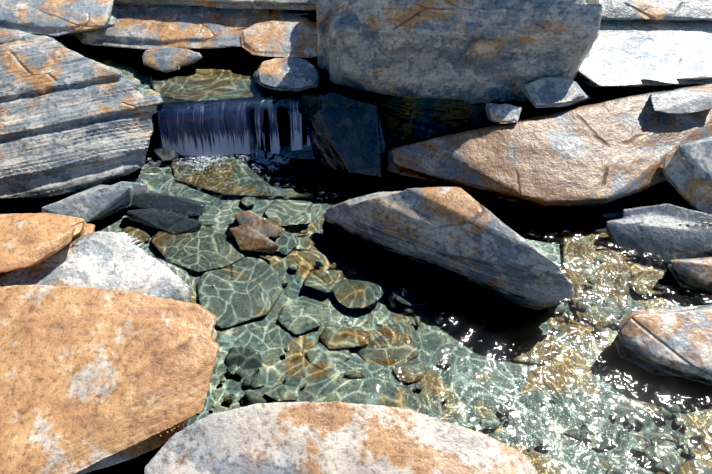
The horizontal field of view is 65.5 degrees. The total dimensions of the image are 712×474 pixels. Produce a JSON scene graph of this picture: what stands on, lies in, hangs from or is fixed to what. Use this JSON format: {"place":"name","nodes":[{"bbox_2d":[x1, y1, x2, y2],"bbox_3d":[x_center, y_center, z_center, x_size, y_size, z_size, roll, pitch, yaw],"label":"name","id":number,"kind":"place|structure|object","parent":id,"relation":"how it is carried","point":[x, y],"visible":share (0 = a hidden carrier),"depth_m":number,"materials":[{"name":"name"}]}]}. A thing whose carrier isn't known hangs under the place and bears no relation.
{"place":"outdoors","nodes":[
{"label":"outdoors","id":0,"kind":"place"},
{"bbox_2d":[0,146,711,473],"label":"water","id":1,"kind":"structure","parent":0,"point":[315,306],"depth_m":2.07,"materials":[{"name":"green liquid"}]},
{"bbox_2d":[41,181,146,222],"bbox_3d":[-1.189,-0.160,2.556,0.466,0.280,0.360,-26,51,-23],"label":"grey slab","id":2,"kind":"object","parent":1,"relation":"on","point":[92,204],"depth_m":2.40,"materials":[{"name":"grey stone"}]},
{"bbox_2d":[0,231,190,302],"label":"grey rock","id":3,"kind":"object","parent":1,"relation":"on","point":[112,260],"visible":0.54,"depth_m":2.06,"materials":[{"name":"grey stone"}]},
{"bbox_2d":[0,213,94,275],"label":"orange rock","id":4,"kind":"object","parent":3,"relation":"on","point":[27,240],"visible":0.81,"depth_m":1.97,"materials":[{"name":"orange stone"}]},
{"bbox_2d":[0,285,218,473],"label":"rock slab","id":5,"kind":"object","parent":1,"relation":"on","point":[92,379],"visible":1,"depth_m":1.58,"materials":[{"name":"orange stone"}]},
{"bbox_2d":[126,193,204,228],"bbox_3d":[-0.878,-0.087,2.530,0.418,0.195,0.289,0,46,0],"label":"dark stone","id":6,"kind":"object","parent":1,"relation":"on","point":[151,201],"visible":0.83,"depth_m":2.48,"materials":[{"name":"grey stone"}]},
{"bbox_2d":[158,74,311,155],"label":"waterfall","id":7,"kind":"object","parent":1,"relation":"on","point":[202,131],"visible":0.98,"depth_m":2.68,"materials":[{"name":"blue liquid"}]},
{"bbox_2d":[323,187,573,302],"bbox_3d":[0.326,0.002,2.254,1.189,0.481,0.294,19,49,17],"label":"rock","id":8,"kind":"object","parent":1,"relation":"on","point":[459,231],"visible":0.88,"depth_m":2.08,"materials":[{"name":"grey stone"}]},
{"bbox_2d":[602,203,711,257],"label":"dark rock","id":9,"kind":"object","parent":1,"relation":"on","point":[669,230],"visible":0.81,"depth_m":2.31,"materials":[{"name":"grey stone"}]},
{"bbox_2d":[48,36,705,145],"bbox_3d":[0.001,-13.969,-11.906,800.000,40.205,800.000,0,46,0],"label":"ground","id":10,"kind":"structure","parent":0,"point":[403,124],"depth_m":2.77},
{"bbox_2d":[0,0,119,36],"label":"rock","id":11,"kind":"object","parent":10,"relation":"on","point":[55,18],"visible":0.92,"depth_m":2.78,"materials":[{"name":"grey stone"}]},
{"bbox_2d":[0,28,162,198],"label":"rock","id":12,"kind":"object","parent":10,"relation":"on","point":[72,122],"visible":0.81,"depth_m":2.56,"materials":[{"name":"grey stone"}]},
{"bbox_2d":[142,46,202,72],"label":"rock","id":13,"kind":"object","parent":10,"relation":"on","point":[164,59],"visible":0.92,"depth_m":2.79,"materials":[{"name":"grey stone"}]},
{"bbox_2d":[156,106,306,145],"bbox_3d":[-0.651,-0.753,3.083,0.873,0.425,0.825,0,46,0],"label":"ledge rock","id":14,"kind":"object","parent":10,"relation":"on","point":[283,121],"visible":0.02,"depth_m":2.76,"materials":[{"name":"black stone"}]},
{"bbox_2d":[153,143,179,160],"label":"rock","id":15,"kind":"object","parent":14,"relation":"attached to","point":[160,153],"visible":0.67,"depth_m":2.74,"materials":[{"name":"grey stone"}]},
{"bbox_2d":[230,210,280,250],"bbox_3d":[-0.449,-0.016,2.458,0.275,0.211,0.318,0,46,0],"label":"tan stone","id":16,"kind":"object","parent":10,"relation":"on","point":[252,230],"visible":0.75,"depth_m":2.35,"materials":[{"name":"brown stone"}]},
{"bbox_2d":[54,19,463,107],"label":"water","id":17,"kind":"structure","parent":10,"relation":"on","point":[127,64],"depth_m":2.79,"materials":[{"name":"black liquid"}]},
{"bbox_2d":[71,5,311,49],"bbox_3d":[-0.925,-1.124,2.960,1.385,0.153,0.380,0,46,0],"label":"rock slab","id":18,"kind":"object","parent":17,"relation":"on","point":[143,27],"visible":0.69,"depth_m":2.91,"materials":[{"name":"stone"}]},
{"bbox_2d":[114,0,316,18],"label":"rock","id":19,"kind":"object","parent":17,"relation":"on","point":[298,6],"visible":0.42,"depth_m":2.92,"materials":[{"name":"grey stone"}]},
{"bbox_2d":[240,19,316,57],"bbox_3d":[-0.381,-1.052,2.962,0.482,0.216,0.499,-5,46,-5],"label":"tan rock","id":20,"kind":"object","parent":10,"relation":"on","point":[289,38],"visible":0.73,"depth_m":2.82,"materials":[{"name":"brown stone"}]},
{"bbox_2d":[279,144,315,159],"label":"rock","id":21,"kind":"object","parent":10,"relation":"on","point":[305,152],"visible":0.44,"depth_m":2.74,"materials":[{"name":"grey stone"}]},
{"bbox_2d":[298,95,321,132],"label":"lip rock","id":22,"kind":"object","parent":10,"relation":"on","point":[307,113],"visible":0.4,"depth_m":2.62,"materials":[{"name":"black stone"}]},
{"bbox_2d":[144,401,537,473],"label":"foreground rock","id":23,"kind":"object","parent":10,"relation":"on","point":[332,437],"visible":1,"depth_m":1.52,"materials":[{"name":"grey stone"}]},
{"bbox_2d":[308,92,388,177],"bbox_3d":[-0.087,-0.554,2.808,0.704,0.459,0.432,25,51,22],"label":"rock","id":24,"kind":"object","parent":10,"relation":"on","point":[352,140],"visible":0.75,"depth_m":2.62,"materials":[{"name":"stone"}]},
{"bbox_2d":[316,0,601,104],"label":"boulder","id":25,"kind":"object","parent":10,"relation":"on","point":[484,51],"visible":0.75,"depth_m":2.46,"materials":[{"name":"grey stone"}]},
{"bbox_2d":[386,84,711,206],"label":"slab rock","id":26,"kind":"object","parent":10,"relation":"on","point":[603,153],"visible":0.88,"depth_m":2.46,"materials":[{"name":"brown stone"}]},
{"bbox_2d":[485,103,521,123],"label":"stone","id":27,"kind":"object","parent":26,"relation":"on","point":[501,113],"visible":0.94,"depth_m":2.49,"materials":[{"name":"grey stone"}]},
{"bbox_2d":[650,90,711,113],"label":"stone","id":28,"kind":"object","parent":26,"relation":"on","point":[682,101],"visible":0.96,"depth_m":2.45,"materials":[{"name":"grey stone"}]},
{"bbox_2d":[521,76,590,109],"bbox_3d":[0.951,-0.670,2.616,0.344,0.188,0.350,13,47,13],"label":"stone","id":29,"kind":"object","parent":10,"relation":"on","point":[546,93],"visible":1,"depth_m":2.53,"materials":[{"name":"grey stone"}]},
{"bbox_2d":[576,20,711,86],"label":"flat rock","id":30,"kind":"object","parent":10,"relation":"on","point":[631,53],"visible":0.69,"depth_m":2.74,"materials":[{"name":"white stone"}]},
{"bbox_2d":[599,0,711,20],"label":"rock","id":31,"kind":"object","parent":10,"relation":"on","point":[619,10],"visible":0.62,"depth_m":2.87,"materials":[{"name":"grey stone"}]},
{"bbox_2d":[618,305,711,380],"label":"rock","id":32,"kind":"object","parent":10,"relation":"on","point":[677,338],"visible":0.65,"depth_m":1.88,"materials":[{"name":"grey stone"}]},
{"bbox_2d":[663,136,711,213],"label":"rock","id":33,"kind":"object","parent":10,"relation":"on","point":[687,170],"visible":0.96,"depth_m":2.35,"materials":[{"name":"grey stone"}]},
{"bbox_2d":[668,257,711,292],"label":"rock","id":34,"kind":"object","parent":10,"relation":"on","point":[696,272],"visible":0.77,"depth_m":2.15,"materials":[{"name":"grey stone"}]},
{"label":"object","id":35,"kind":"object","parent":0,"visible":0},
{"bbox_2d":[254,58,319,91],"bbox_3d":[-0.352,-0.795,2.759,0.359,0.144,0.280,0,46,0],"label":"grey rock","id":36,"kind":"object","parent":35,"relation":"on","point":[289,74],"visible":0.92,"depth_m":2.69,"materials":[{"name":"grey stone"}]}
]}

